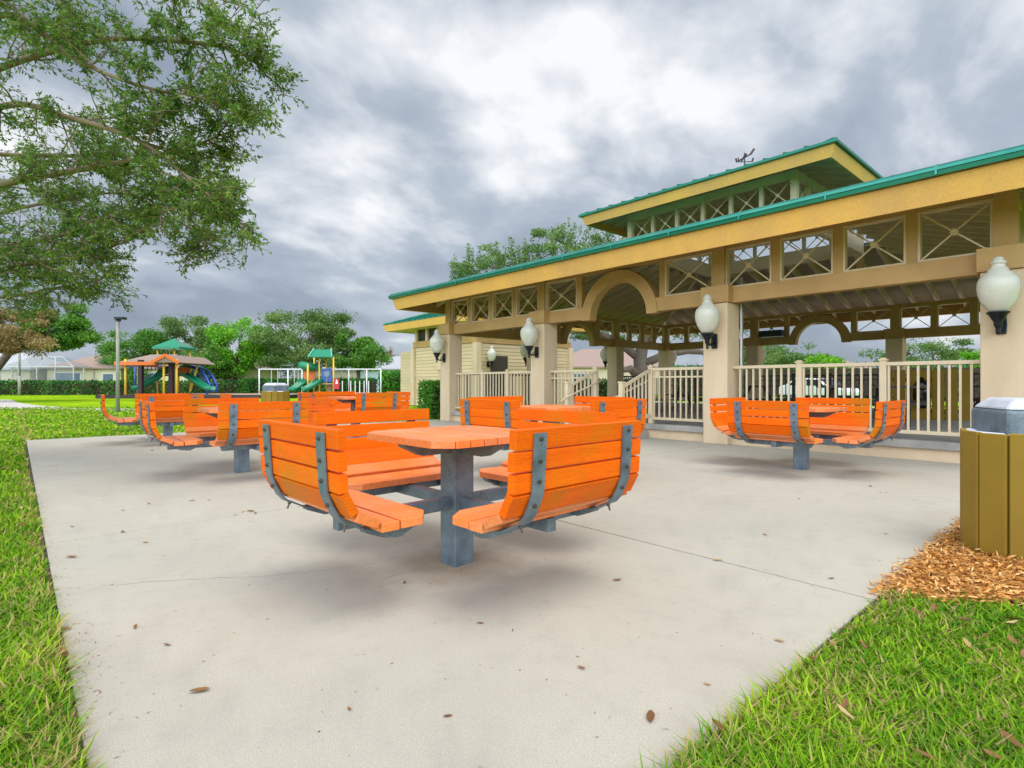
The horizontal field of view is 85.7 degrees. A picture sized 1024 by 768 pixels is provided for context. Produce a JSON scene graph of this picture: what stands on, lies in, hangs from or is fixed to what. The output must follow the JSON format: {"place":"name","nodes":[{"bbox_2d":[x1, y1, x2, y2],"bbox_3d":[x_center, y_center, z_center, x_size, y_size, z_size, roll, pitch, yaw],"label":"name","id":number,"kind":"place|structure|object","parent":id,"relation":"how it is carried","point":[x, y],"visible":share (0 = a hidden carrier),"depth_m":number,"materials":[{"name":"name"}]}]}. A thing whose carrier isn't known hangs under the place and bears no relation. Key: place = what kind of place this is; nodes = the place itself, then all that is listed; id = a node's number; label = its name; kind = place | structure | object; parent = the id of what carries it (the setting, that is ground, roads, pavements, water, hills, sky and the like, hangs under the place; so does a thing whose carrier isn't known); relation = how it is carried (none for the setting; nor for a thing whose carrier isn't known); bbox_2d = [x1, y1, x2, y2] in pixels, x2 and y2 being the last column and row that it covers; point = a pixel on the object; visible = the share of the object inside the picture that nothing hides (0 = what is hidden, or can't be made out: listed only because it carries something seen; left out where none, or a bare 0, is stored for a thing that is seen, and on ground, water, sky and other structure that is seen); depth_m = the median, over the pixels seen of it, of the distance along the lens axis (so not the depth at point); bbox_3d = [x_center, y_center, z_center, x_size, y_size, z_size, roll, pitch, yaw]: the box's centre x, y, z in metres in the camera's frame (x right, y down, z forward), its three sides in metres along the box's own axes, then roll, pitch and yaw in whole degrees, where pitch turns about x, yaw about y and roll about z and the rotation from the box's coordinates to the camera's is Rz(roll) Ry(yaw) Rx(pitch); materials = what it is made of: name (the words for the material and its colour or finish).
{"place":"outdoors","nodes":[
{"label":"outdoors","id":0,"kind":"place"},
{"bbox_2d":[0,353,61,380],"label":"house","id":1,"kind":"structure","parent":0,"point":[28,373],"depth_m":59.88,"materials":[{"name":"grey"}]},
{"bbox_2d":[0,400,291,410],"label":"path","id":2,"kind":"structure","parent":0,"point":[9,403],"depth_m":28.26,"materials":[{"name":"concrete"}]},
{"bbox_2d":[0,392,973,653],"bbox_3d":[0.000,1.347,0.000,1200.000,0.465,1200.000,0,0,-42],"label":"ground","id":3,"kind":"structure","parent":0,"point":[70,400],"depth_m":33.29,"materials":[{"name":"green plant"}]},
{"bbox_2d":[18,352,20,394],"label":"utility pole","id":4,"kind":"object","parent":3,"relation":"on","point":[19,373],"visible":0.64,"depth_m":53.94,"materials":[{"name":"black metal"}]},
{"bbox_2d":[0,307,60,358],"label":"park tree","id":5,"kind":"object","parent":3,"relation":"on","point":[10,346],"visible":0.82,"depth_m":33.67,"materials":[{"name":"beige plant"}]},
{"bbox_2d":[0,356,93,394],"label":"screen enclosure","id":6,"kind":"object","parent":3,"relation":"on","point":[55,366],"visible":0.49,"depth_m":57.48,"materials":[{"name":"silver metal"}]},
{"bbox_2d":[0,303,106,370],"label":"park tree","id":7,"kind":"object","parent":3,"relation":"on","point":[73,333],"visible":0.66,"depth_m":35.47,"materials":[{"name":"green plant"}]},
{"bbox_2d":[39,354,136,380],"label":"house","id":8,"kind":"structure","parent":3,"relation":"on","point":[104,372],"depth_m":60.00,"materials":[{"name":"brown"}]},
{"bbox_2d":[54,372,80,380],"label":"window","id":9,"kind":"structure","parent":8,"relation":"in","point":[63,376],"depth_m":59.98,"materials":[{"name":"glass"}]},
{"bbox_2d":[102,373,113,380],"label":"window","id":10,"kind":"structure","parent":8,"relation":"in","point":[105,376],"depth_m":59.98,"materials":[{"name":"white glass"}]},
{"bbox_2d":[0,379,238,394],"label":"hedge","id":11,"kind":"object","parent":3,"relation":"on","point":[65,387],"visible":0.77,"depth_m":55.06,"materials":[{"name":"plant"}]},
{"bbox_2d":[114,317,126,411],"bbox_3d":[-15.736,-0.790,22.200,0.380,3.800,0.240,0,0,0],"label":"lamp post","id":12,"kind":"object","parent":3,"relation":"on","point":[118,319],"visible":1,"depth_m":22.15,"materials":[{"name":"black metal"}]},
{"bbox_2d":[94,327,178,380],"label":"park tree","id":13,"kind":"object","parent":3,"relation":"on","point":[148,338],"visible":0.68,"depth_m":61.01,"materials":[{"name":"green plant"}]},
{"bbox_2d":[0,0,309,325],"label":"live oak","id":14,"kind":"object","parent":3,"relation":"on","point":[209,202],"visible":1,"depth_m":6.29,"materials":[{"name":"green plant"}]},
{"bbox_2d":[134,314,224,356],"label":"park tree","id":15,"kind":"object","parent":3,"relation":"on","point":[180,333],"visible":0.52,"depth_m":64.87,"materials":[{"name":"green plant"}]},
{"bbox_2d":[95,393,297,397],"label":"play bed","id":16,"kind":"object","parent":3,"relation":"on","point":[241,395],"visible":0.33,"depth_m":42.35,"materials":[{"name":"black"}]},
{"bbox_2d":[114,354,214,394],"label":"play shelter","id":17,"kind":"object","parent":16,"relation":"on","point":[172,361],"visible":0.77,"depth_m":43.88,"materials":[{"name":"orange"}]},
{"bbox_2d":[131,339,217,393],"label":"climbing tower","id":18,"kind":"structure","parent":16,"relation":"on","point":[184,371],"depth_m":46.79,"materials":[{"name":"green"}]},
{"bbox_2d":[179,339,235,379],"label":"park tree","id":19,"kind":"object","parent":3,"relation":"on","point":[224,364],"visible":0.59,"depth_m":56.91,"materials":[{"name":"green plant"}]},
{"bbox_2d":[136,351,281,382],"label":"house","id":20,"kind":"structure","parent":3,"relation":"on","point":[254,373],"depth_m":62.97,"materials":[{"name":"brown"}]},
{"bbox_2d":[144,373,155,382],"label":"window","id":21,"kind":"structure","parent":20,"relation":"in","point":[150,374],"depth_m":61.17,"materials":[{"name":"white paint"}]},
{"bbox_2d":[0,406,439,478],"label":"lawn grass","id":22,"kind":"structure","parent":3,"relation":"on","point":[14,466],"depth_m":13.74,"materials":[{"name":"green plant"}]},
{"bbox_2d":[261,383,289,418],"bbox_3d":[-6.420,0.492,15.000,0.715,1.045,0.710,0,0,28],"label":"trash receptacle","id":23,"kind":"object","parent":22,"relation":"on","point":[271,392],"visible":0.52,"depth_m":14.76,"materials":[{"name":"brown"}]},
{"bbox_2d":[203,316,269,380],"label":"park tree","id":24,"kind":"object","parent":3,"relation":"on","point":[226,336],"visible":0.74,"depth_m":58.55,"materials":[{"name":"green plant"}]},
{"bbox_2d":[261,325,302,377],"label":"park tree","id":25,"kind":"object","parent":3,"relation":"on","point":[285,367],"visible":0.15,"depth_m":68.72,"materials":[{"name":"green plant"}]},
{"bbox_2d":[240,308,357,370],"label":"park tree","id":26,"kind":"object","parent":3,"relation":"on","point":[322,328],"visible":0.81,"depth_m":58.13,"materials":[{"name":"green plant"}]},
{"bbox_2d":[236,377,378,392],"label":"hedge","id":27,"kind":"object","parent":3,"relation":"on","point":[248,385],"visible":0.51,"depth_m":54.71,"materials":[{"name":"plant"}]},
{"bbox_2d":[280,362,364,377],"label":"screen enclosure","id":28,"kind":"object","parent":3,"relation":"on","point":[321,365],"visible":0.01,"depth_m":67.95,"materials":[{"name":"silver metal"}]},
{"bbox_2d":[293,359,377,378],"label":"house","id":29,"kind":"structure","parent":3,"relation":"on","point":[337,373],"depth_m":78.00,"materials":[{"name":"grey"}]},
{"bbox_2d":[322,331,393,377],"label":"park tree","id":30,"kind":"object","parent":3,"relation":"on","point":[369,351],"visible":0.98,"depth_m":56.78,"materials":[{"name":"green plant"}]},
{"bbox_2d":[360,356,400,391],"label":"house","id":31,"kind":"structure","parent":3,"relation":"on","point":[395,365],"depth_m":74.00,"materials":[{"name":"grey"}]},
{"bbox_2d":[377,369,400,392],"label":"hedge","id":32,"kind":"object","parent":3,"relation":"on","point":[391,380],"visible":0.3,"depth_m":55.14,"materials":[{"name":"plant"}]},
{"bbox_2d":[400,352,410,404],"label":"screen wall","id":33,"kind":"structure","parent":3,"relation":"on","point":[405,364],"depth_m":28.89,"materials":[{"name":"beige"}]},
{"bbox_2d":[416,379,439,417],"bbox_3d":[-2.423,0.493,17.992,1.287,1.348,0.944,0,0,-42],"label":"box hedge","id":34,"kind":"object","parent":3,"relation":"on","point":[430,396],"visible":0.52,"depth_m":17.60,"materials":[{"name":"plant"}]},
{"bbox_2d":[383,313,584,405],"bbox_3d":[-1.320,-1.602,28.485,7.972,5.364,7.222,0,0,-42],"label":"restroom annex","id":35,"kind":"object","parent":3,"relation":"on","point":[423,328],"visible":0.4,"depth_m":26.13,"materials":[{"name":"beige"}]},
{"bbox_2d":[487,346,496,367],"bbox_3d":[-0.914,-1.202,24.365,0.424,0.965,0.482,0,0,-42],"label":"wall lantern","id":36,"kind":"object","parent":35,"relation":"attached to","point":[491,354],"depth_m":24.23,"materials":[{"name":"white glass"}]},
{"bbox_2d":[490,356,507,371],"bbox_3d":[-0.577,-0.235,24.963,1.000,2.070,0.036,0,0,-42],"label":"window","id":37,"kind":"structure","parent":35,"relation":"in","point":[500,364],"depth_m":24.99,"materials":[{"name":"brown"}]},
{"bbox_2d":[25,419,959,767],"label":"concrete slab","id":38,"kind":"structure","parent":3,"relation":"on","point":[665,617],"depth_m":2.71,"materials":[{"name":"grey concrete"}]},
{"bbox_2d":[100,393,230,435],"bbox_3d":[-6.461,0.662,10.367,2.048,0.937,2.048,0,0,-37],"label":"picnic table","id":39,"kind":"object","parent":38,"relation":"on","point":[168,410],"visible":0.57,"depth_m":9.65,"materials":[{"name":"wood"}]},
{"bbox_2d":[189,687,209,690],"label":"dry leaf","id":40,"kind":"object","parent":38,"relation":"on","point":[199,688],"visible":1,"depth_m":1.94,"materials":[{"name":"brown plant"}]},
{"bbox_2d":[138,398,335,472],"bbox_3d":[-3.318,0.662,6.778,2.048,0.937,2.048,0,0,-40],"label":"picnic table","id":41,"kind":"object","parent":38,"relation":"on","point":[227,424],"visible":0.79,"depth_m":6.18,"materials":[{"name":"wood"}]},
{"bbox_2d":[122,555,433,584],"bbox_3d":[-1.329,1.079,3.211,1.815,0.001,0.199,0,0,-14],"label":"crack","id":42,"kind":"object","parent":38,"relation":"on","point":[293,572],"visible":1,"depth_m":3.18,"materials":[{"name":"grey concrete"}]},
{"bbox_2d":[297,391,409,437],"bbox_3d":[-3.173,0.632,11.196,2.048,0.937,2.048,0,0,-42],"label":"picnic table","id":43,"kind":"object","parent":38,"relation":"on","point":[390,401],"visible":0.45,"depth_m":10.69,"materials":[{"name":"wood"}]},
{"bbox_2d":[258,408,640,566],"bbox_3d":[-0.333,0.662,3.350,2.048,0.937,2.048,0,0,-43],"label":"picnic table","id":44,"kind":"object","parent":38,"relation":"on","point":[545,476],"visible":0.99,"depth_m":2.83,"materials":[{"name":"wood"}]},
{"bbox_2d":[29,442,902,766],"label":"litter","id":45,"kind":"object","parent":38,"relation":"on","point":[303,580],"visible":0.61,"depth_m":2.53,"materials":[{"name":"brown plant"}]},
{"bbox_2d":[459,396,646,449],"bbox_3d":[0.462,0.632,6.490,2.048,0.937,2.048,0,0,-43],"label":"picnic table","id":46,"kind":"object","parent":38,"relation":"on","point":[500,411],"visible":0.39,"depth_m":5.92,"materials":[{"name":"wood"}]},
{"bbox_2d":[647,710,654,721],"bbox_3d":[0.448,1.073,1.786,0.025,0.005,0.066,0,0,22],"label":"dry leaf","id":47,"kind":"object","parent":38,"relation":"on","point":[650,715],"visible":1,"depth_m":1.79,"materials":[{"name":"brown plant"}]},
{"bbox_2d":[388,137,1023,463],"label":"pavilion","id":48,"kind":"structure","parent":38,"relation":"on","point":[942,235],"depth_m":12.00,"materials":[{"name":"beige paint"}]},
{"bbox_2d":[430,329,445,362],"bbox_3d":[-2.156,-1.097,16.034,0.482,0.965,0.424,0,0,-42],"label":"wall lantern","id":49,"kind":"object","parent":48,"relation":"attached to","point":[436,342],"depth_m":15.90,"materials":[{"name":"white glass"}]},
{"bbox_2d":[455,369,530,408],"bbox_3d":[-0.505,0.204,14.915,0.116,1.188,3.406,0,0,-42],"label":"railing","id":50,"kind":"object","parent":48,"relation":"on","point":[508,372],"visible":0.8,"depth_m":14.81,"materials":[{"name":"beige paint"}]},
{"bbox_2d":[464,374,529,404],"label":"railing","id":51,"kind":"object","parent":48,"relation":"on","point":[497,385],"visible":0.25,"depth_m":17.40,"materials":[{"name":"brown metal"}]},
{"bbox_2d":[520,343,526,365],"bbox_3d":[0.499,-1.097,19.051,0.424,0.965,0.482,0,0,-42],"label":"wall lantern","id":52,"kind":"object","parent":48,"relation":"attached to","point":[523,351],"depth_m":18.95,"materials":[{"name":"white glass"}]},
{"bbox_2d":[520,317,538,357],"bbox_3d":[0.430,-1.097,13.154,0.482,0.965,0.424,0,0,-42],"label":"wall lantern","id":53,"kind":"object","parent":48,"relation":"attached to","point":[529,333],"depth_m":13.03,"materials":[{"name":"white glass"}]},
{"bbox_2d":[550,366,599,410],"bbox_3d":[1.423,0.204,12.768,0.116,1.188,1.438,0,0,-42],"label":"railing","id":54,"kind":"object","parent":48,"relation":"on","point":[595,386],"visible":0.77,"depth_m":12.75,"materials":[{"name":"beige paint"}]},
{"bbox_2d":[561,370,603,423],"bbox_3d":[1.470,0.388,11.823,1.404,1.383,0.168,0,0,-42],"label":"stair railing","id":55,"kind":"object","parent":48,"relation":"on","point":[568,394],"visible":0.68,"depth_m":11.77,"materials":[{"name":"beige paint"}]},
{"bbox_2d":[600,346,606,368],"bbox_3d":[3.735,-1.097,21.957,0.424,0.965,0.482,0,0,-42],"label":"wall lantern","id":56,"kind":"object","parent":48,"relation":"attached to","point":[603,353],"depth_m":21.86,"materials":[{"name":"white glass"}]},
{"bbox_2d":[615,369,650,418],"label":"stair railing","id":57,"kind":"object","parent":48,"relation":"attached to","point":[621,389],"visible":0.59,"depth_m":10.82,"materials":[{"name":"beige metal"}]},
{"bbox_2d":[624,374,662,400],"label":"railing","id":58,"kind":"object","parent":48,"relation":"on","point":[661,399],"visible":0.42,"depth_m":22.89,"materials":[{"name":"brown metal"}]},
{"bbox_2d":[673,351,676,365],"bbox_3d":[7.019,-1.097,24.273,0.482,0.965,0.424,0,0,-42],"label":"wall lantern","id":59,"kind":"object","parent":48,"relation":"attached to","point":[674,357],"depth_m":24.14,"materials":[{"name":"white glass"}]},
{"bbox_2d":[647,365,702,423],"bbox_3d":[3.230,0.204,10.756,0.116,1.188,1.326,0,0,-42],"label":"railing","id":60,"kind":"object","parent":48,"relation":"on","point":[651,394],"visible":0.82,"depth_m":10.88,"materials":[{"name":"beige paint"}]},
{"bbox_2d":[663,385,702,407],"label":"shaded picnic table","id":61,"kind":"object","parent":48,"relation":"on","point":[683,395],"visible":0.32,"depth_m":18.29,"materials":[{"name":"brown"}]},
{"bbox_2d":[695,294,719,348],"bbox_3d":[3.470,-1.097,9.769,0.482,0.965,0.424,0,0,-42],"label":"wall lantern","id":62,"kind":"object","parent":48,"relation":"attached to","point":[707,315],"depth_m":9.64,"materials":[{"name":"white glass"}]},
{"bbox_2d":[671,375,745,402],"bbox_3d":[7.954,0.204,22.512,0.116,1.188,3.406,0,0,-42],"label":"railing","id":63,"kind":"object","parent":48,"relation":"on","point":[695,387],"visible":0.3,"depth_m":22.85,"materials":[{"name":"brown metal"}]},
{"bbox_2d":[690,385,794,415],"bbox_3d":[5.612,0.425,13.507,1.800,0.775,1.640,0,0,-32],"label":"shaded picnic table","id":64,"kind":"object","parent":48,"relation":"on","point":[770,398],"visible":0.27,"depth_m":13.52,"materials":[{"name":"brown"}]},
{"bbox_2d":[735,148,754,165],"bbox_3d":[6.568,-6.148,15.559,0.421,0.777,0.628,0,0,-42],"label":"weathervane","id":65,"kind":"object","parent":48,"relation":"on","point":[744,157],"visible":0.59,"depth_m":15.55,"materials":[{"name":"black metal"}]},
{"bbox_2d":[758,330,783,336],"bbox_3d":[9.501,-1.850,20.252,0.260,0.220,0.840,0,0,-42],"label":"speaker","id":66,"kind":"object","parent":48,"relation":"attached to","point":[771,333],"visible":1,"depth_m":20.14},
{"bbox_2d":[761,373,878,405],"bbox_3d":[10.767,0.204,19.380,0.116,1.188,4.086,0,0,-42],"label":"railing","id":67,"kind":"object","parent":48,"relation":"on","point":[793,376],"visible":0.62,"depth_m":19.09,"materials":[{"name":"brown metal"}]},
{"bbox_2d":[815,385,893,411],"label":"shaded picnic table","id":68,"kind":"object","parent":48,"relation":"on","point":[876,397],"visible":0.37,"depth_m":15.27,"materials":[{"name":"brown"}]},
{"bbox_2d":[733,358,979,437],"bbox_3d":[5.131,0.204,8.640,0.116,1.188,3.436,0,0,-42],"label":"railing","id":69,"kind":"object","parent":48,"relation":"on","point":[883,364],"visible":0.75,"depth_m":8.19,"materials":[{"name":"beige paint"}]},
{"bbox_2d":[816,386,926,427],"bbox_3d":[7.103,0.425,10.948,1.800,0.775,1.640,0,0,36],"label":"shaded picnic table","id":70,"kind":"object","parent":48,"relation":"on","point":[874,401],"visible":0.33,"depth_m":10.68,"materials":[{"name":"brown"}]},
{"bbox_2d":[890,369,969,420],"bbox_3d":[9.566,0.237,12.752,1.630,1.120,0.920,0,0,40],"label":"board enclosure","id":71,"kind":"object","parent":48,"relation":"on","point":[954,393],"visible":0.53,"depth_m":12.21,"materials":[{"name":"brown wood"}]},
{"bbox_2d":[913,377,930,408],"bbox_3d":[9.110,0.198,12.282,0.208,0.713,0.337,0,0,-42],"label":"trash bag","id":72,"kind":"object","parent":71,"relation":"hanging from","point":[923,391],"visible":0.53,"depth_m":12.21,"materials":[{"name":"black plastic"}]},
{"bbox_2d":[905,373,979,407],"bbox_3d":[13.590,0.204,16.237,0.116,1.188,3.436,0,0,-42],"label":"railing","id":73,"kind":"object","parent":48,"relation":"on","point":[974,374],"visible":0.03,"depth_m":16.21,"materials":[{"name":"brown metal"}]},
{"bbox_2d":[931,385,979,414],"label":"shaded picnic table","id":74,"kind":"object","parent":48,"relation":"on","point":[976,399],"visible":0.1,"depth_m":14.14,"materials":[{"name":"brown"}]},
{"bbox_2d":[976,256,1020,334],"bbox_3d":[6.062,-1.097,6.882,0.482,0.965,0.424,0,0,-42],"label":"wall lantern","id":75,"kind":"object","parent":48,"relation":"attached to","point":[998,286],"depth_m":6.77,"materials":[{"name":"white glass"}]},
{"bbox_2d":[710,397,905,469],"bbox_3d":[3.669,0.662,7.005,2.048,0.937,2.048,0,0,-40],"label":"picnic table","id":76,"kind":"object","parent":38,"relation":"on","point":[804,426],"visible":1,"depth_m":6.55,"materials":[{"name":"wood"}]},
{"bbox_2d":[0,473,1023,767],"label":"grass","id":77,"kind":"structure","parent":3,"relation":"on","point":[908,681],"depth_m":1.89,"materials":[{"name":"green plant"}]},
{"bbox_2d":[60,648,67,655],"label":"dry leaf","id":78,"kind":"object","parent":77,"relation":"on","point":[65,653],"visible":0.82,"depth_m":2.16,"materials":[{"name":"brown plant"}]},
{"bbox_2d":[712,719,730,737],"bbox_3d":[0.631,1.038,1.666,0.035,0.006,0.073,8,9,-42],"label":"dry leaf","id":79,"kind":"object","parent":77,"relation":"on","point":[719,724],"visible":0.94,"depth_m":1.68,"materials":[{"name":"brown plant"}]},
{"bbox_2d":[840,698,847,707],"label":"dry leaf","id":80,"kind":"object","parent":77,"relation":"on","point":[844,703],"visible":1,"depth_m":1.80,"materials":[{"name":"brown plant"}]},
{"bbox_2d":[837,704,853,718],"bbox_3d":[1.054,1.038,1.747,0.028,0.008,0.064,15,8,-4],"label":"dry leaf","id":81,"kind":"object","parent":77,"relation":"on","point":[844,711],"visible":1,"depth_m":1.75,"materials":[{"name":"beige plant"}]},
{"bbox_2d":[913,748,938,759],"bbox_3d":[1.159,1.036,1.545,0.016,0.006,0.059,-9,11,-40],"label":"dry leaf","id":82,"kind":"object","parent":77,"relation":"on","point":[925,754],"visible":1,"depth_m":1.55,"materials":[{"name":"brown plant"}]},
{"bbox_2d":[983,748,1004,759],"bbox_3d":[1.350,1.040,1.550,0.019,0.007,0.050,0,0,-33],"label":"dry leaf","id":83,"kind":"object","parent":77,"relation":"on","point":[990,753],"visible":1,"depth_m":1.55,"materials":[{"name":"brown plant"}]},
{"bbox_2d":[999,729,1023,748],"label":"dry leaf","id":84,"kind":"object","parent":77,"relation":"on","point":[1011,740],"visible":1,"depth_m":1.62,"materials":[{"name":"brown plant"}]},
{"bbox_2d":[1007,634,1016,643],"bbox_3d":[2.026,1.036,2.236,0.021,0.008,0.050,-17,17,6],"label":"dry leaf","id":85,"kind":"object","parent":77,"relation":"on","point":[1012,639],"visible":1,"depth_m":2.24,"materials":[{"name":"brown plant"}]},
{"bbox_2d":[574,378,629,401],"bbox_3d":[4.506,0.404,33.504,6.369,1.680,2.021,0,0,9],"label":"hedge","id":86,"kind":"object","parent":3,"relation":"on","point":[602,388],"visible":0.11,"depth_m":32.79,"materials":[{"name":"plant"}]},
{"bbox_2d":[448,217,814,402],"bbox_3d":[6.305,-4.155,30.987,20.013,10.758,8.028,0,0,2],"label":"oak tree","id":87,"kind":"object","parent":3,"relation":"on","point":[641,361],"visible":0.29,"depth_m":30.29,"materials":[{"name":"green plant"}]},
{"bbox_2d":[739,345,808,368],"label":"park tree","id":88,"kind":"object","parent":3,"relation":"on","point":[792,359],"visible":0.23,"depth_m":52.90,"materials":[{"name":"green plant"}]},
{"bbox_2d":[779,351,847,368],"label":"park tree","id":89,"kind":"object","parent":3,"relation":"on","point":[827,355],"visible":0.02,"depth_m":58.84,"materials":[{"name":"green plant"}]},
{"bbox_2d":[804,353,848,368],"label":"park tree","id":90,"kind":"object","parent":3,"relation":"on","point":[819,359],"visible":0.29,"depth_m":49.67,"materials":[{"name":"green plant"}]},
{"bbox_2d":[858,337,976,367],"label":"park tree","id":91,"kind":"object","parent":3,"relation":"on","point":[944,353],"visible":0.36,"depth_m":56.70,"materials":[{"name":"green plant"}]},
{"bbox_2d":[867,515,1023,610],"bbox_3d":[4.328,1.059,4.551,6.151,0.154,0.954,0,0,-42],"label":"mulch","id":92,"kind":"object","parent":3,"relation":"on","point":[988,583],"visible":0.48,"depth_m":3.04,"materials":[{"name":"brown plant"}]},
{"bbox_2d":[960,397,1023,563],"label":"trash receptacle","id":93,"kind":"object","parent":92,"relation":"on","point":[991,479],"visible":0.9,"depth_m":3.40,"materials":[{"name":"brown"}]},
{"bbox_2d":[958,349,979,366],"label":"park tree","id":94,"kind":"object","parent":3,"relation":"on","point":[971,356],"visible":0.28,"depth_m":51.66,"materials":[{"name":"green plant"}]},
{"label":"play bed","id":95,"kind":"object","parent":3,"relation":"on","visible":0},
{"bbox_2d":[289,348,339,392],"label":"play tower","id":96,"kind":"structure","parent":95,"relation":"on","point":[309,373],"depth_m":46.13,"materials":[{"name":"green"}]},
{"bbox_2d":[258,369,381,393],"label":"swing frame","id":97,"kind":"object","parent":95,"relation":"on","point":[321,369],"visible":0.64,"depth_m":47.95,"materials":[{"name":"white paint"}]},
{"bbox_2d":[0,0,1023,378],"label":"sky","id":98,"kind":"structure","parent":0,"point":[430,129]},
{"bbox_2d":[573,349,657,394],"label":"house","id":99,"kind":"structure","parent":0,"point":[586,359],"depth_m":58.54,"materials":[{"name":"pink"}]},
{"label":"parking lot","id":100,"kind":"structure","parent":0,"visible":0},
{"bbox_2d":[779,378,858,400],"bbox_3d":[19.374,0.350,35.022,1.706,1.460,4.450,0,0,-28],"label":"parked car","id":101,"kind":"object","parent":100,"relation":"on","point":[822,389],"visible":0.23,"depth_m":34.49,"materials":[{"name":"white paint"}]},
{"bbox_2d":[673,361,979,398],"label":"hedge","id":102,"kind":"object","parent":100,"relation":"on","point":[857,370],"visible":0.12,"depth_m":41.01,"materials":[{"name":"plant"}]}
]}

